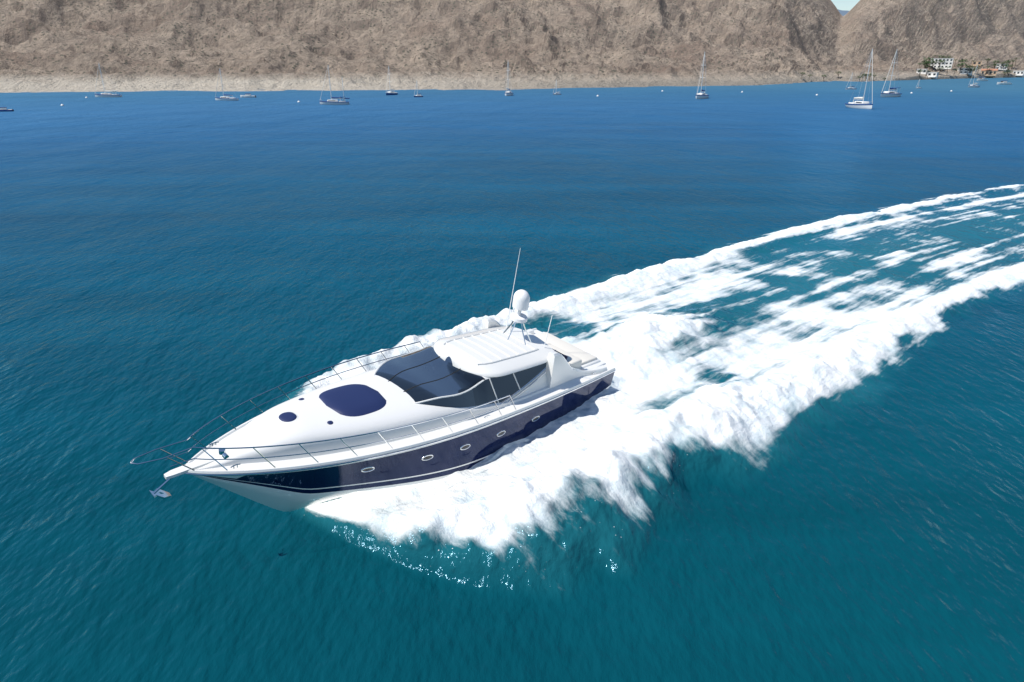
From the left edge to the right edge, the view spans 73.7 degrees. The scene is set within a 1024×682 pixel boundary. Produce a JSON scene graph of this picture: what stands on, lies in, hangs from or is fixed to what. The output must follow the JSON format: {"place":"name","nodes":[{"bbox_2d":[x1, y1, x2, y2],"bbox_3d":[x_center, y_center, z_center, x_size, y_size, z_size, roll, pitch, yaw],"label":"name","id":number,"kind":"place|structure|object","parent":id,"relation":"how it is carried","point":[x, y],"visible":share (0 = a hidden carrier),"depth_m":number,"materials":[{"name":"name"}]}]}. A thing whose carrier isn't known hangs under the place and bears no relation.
{"place":"outdoors","nodes":[
{"label":"outdoors","id":0,"kind":"place"},
{"bbox_2d":[0,77,1023,681],"bbox_3d":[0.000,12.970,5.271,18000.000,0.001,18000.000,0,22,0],"label":"sea water","id":1,"kind":"structure","parent":0,"point":[112,195],"depth_m":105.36,"materials":[{"name":"blue liquid"}]},
{"bbox_2d":[0,107,13,111],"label":"motorboat","id":2,"kind":"object","parent":1,"relation":"on","point":[3,109],"visible":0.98,"depth_m":215.10,"materials":[{"name":"blue"}]},
{"bbox_2d":[94,64,121,96],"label":"sailboat","id":3,"kind":"object","parent":1,"relation":"on","point":[107,95],"visible":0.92,"depth_m":305.88,"materials":[{"name":"white"}]},
{"bbox_2d":[215,69,238,100],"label":"sailboat","id":4,"kind":"object","parent":1,"relation":"on","point":[225,98],"visible":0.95,"depth_m":278.68,"materials":[{"name":"white"}]},
{"bbox_2d":[240,93,255,97],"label":"motorboat","id":5,"kind":"object","parent":1,"relation":"on","point":[247,95],"visible":0.94,"depth_m":303.55,"materials":[{"name":"white"}]},
{"bbox_2d":[320,67,349,104],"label":"sailboat","id":6,"kind":"object","parent":1,"relation":"on","point":[332,102],"visible":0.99,"depth_m":251.24,"materials":[{"name":"white"}]},
{"bbox_2d":[130,248,615,511],"bbox_3d":[-3.224,1.362,24.908,5.381,7.800,19.800,28,31,37],"label":"yacht","id":7,"kind":"object","parent":1,"relation":"on","point":[445,407],"visible":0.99,"depth_m":23.21,"materials":[{"name":"fiberglass"},{"name":"glass"},{"name":"stainless steel"}]},
{"bbox_2d":[386,66,397,94],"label":"sailboat","id":8,"kind":"object","parent":1,"relation":"on","point":[391,92],"visible":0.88,"depth_m":327.56,"materials":[{"name":"white"}]},
{"bbox_2d":[505,64,512,95],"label":"sailboat","id":9,"kind":"object","parent":1,"relation":"on","point":[508,93],"visible":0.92,"depth_m":319.87,"materials":[{"name":"white"}]},
{"bbox_2d":[695,53,708,98],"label":"sailboat","id":10,"kind":"object","parent":1,"relation":"on","point":[704,95],"visible":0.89,"depth_m":291.93,"materials":[{"name":"white"}]},
{"bbox_2d":[845,72,856,89],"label":"sailboat","id":11,"kind":"object","parent":1,"relation":"on","point":[850,88],"visible":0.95,"depth_m":397.27,"materials":[{"name":"white"}]},
{"bbox_2d":[845,49,872,108],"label":"sailboat","id":12,"kind":"object","parent":1,"relation":"on","point":[863,104],"visible":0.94,"depth_m":227.84,"materials":[{"name":"white"}]},
{"bbox_2d":[881,51,901,96],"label":"sailboat","id":13,"kind":"object","parent":1,"relation":"on","point":[891,93],"visible":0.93,"depth_m":306.85,"materials":[{"name":"white"}]},
{"bbox_2d":[968,64,979,87],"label":"sailboat","id":14,"kind":"object","parent":1,"relation":"on","point":[973,86],"visible":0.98,"depth_m":429.70,"materials":[{"name":"white"}]},
{"bbox_2d":[977,77,988,80],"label":"motorboat","id":15,"kind":"object","parent":1,"relation":"on","point":[982,79],"visible":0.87,"depth_m":589.55,"materials":[{"name":"white"}]},
{"bbox_2d":[997,80,1011,84],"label":"motorboat","id":16,"kind":"object","parent":1,"relation":"on","point":[1003,82],"visible":0.94,"depth_m":491.51,"materials":[{"name":"white"}]},
{"bbox_2d":[0,0,1023,92],"bbox_3d":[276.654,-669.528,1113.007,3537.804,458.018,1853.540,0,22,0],"label":"mountain","id":17,"kind":"structure","parent":0,"point":[152,45],"depth_m":577.57,"materials":[{"name":"brown stone"}]},
{"bbox_2d":[916,69,927,73],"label":"house","id":18,"kind":"structure","parent":17,"relation":"on","point":[924,71],"depth_m":668.27,"materials":[{"name":"white paint"}]},
{"bbox_2d":[927,72,938,78],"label":"house","id":19,"kind":"structure","parent":17,"relation":"on","point":[933,75],"depth_m":654.34,"materials":[{"name":"white paint"}]},
{"bbox_2d":[930,58,953,69],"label":"building","id":20,"kind":"structure","parent":17,"relation":"on","point":[946,63],"depth_m":705.35,"materials":[{"name":"white paint"}]},
{"bbox_2d":[957,68,972,75],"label":"house","id":21,"kind":"structure","parent":17,"relation":"on","point":[963,70],"depth_m":699.19,"materials":[{"name":"white"}]},
{"bbox_2d":[971,61,981,66],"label":"house","id":22,"kind":"structure","parent":17,"relation":"on","point":[974,63],"depth_m":755.94,"materials":[{"name":"beige paint"}]},
{"bbox_2d":[981,69,997,76],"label":"house","id":23,"kind":"structure","parent":17,"relation":"on","point":[991,73],"depth_m":714.80,"materials":[{"name":"orange"}]},
{"bbox_2d":[995,64,1007,70],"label":"house","id":24,"kind":"structure","parent":17,"relation":"on","point":[999,67],"depth_m":750.01,"materials":[{"name":"white paint"}]},
{"bbox_2d":[1013,71,1023,76],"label":"house","id":25,"kind":"structure","parent":17,"relation":"on","point":[1019,73],"depth_m":746.50,"materials":[{"name":"white paint"}]},
{"bbox_2d":[838,9,848,15],"bbox_3d":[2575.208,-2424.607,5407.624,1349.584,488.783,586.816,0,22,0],"label":"mountain","id":26,"kind":"structure","parent":0,"point":[843,12],"depth_m":5375.46,"materials":[{"name":"blue"}]},
{"bbox_2d":[831,0,859,10],"label":"sky","id":27,"kind":"structure","parent":0,"point":[847,5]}
]}

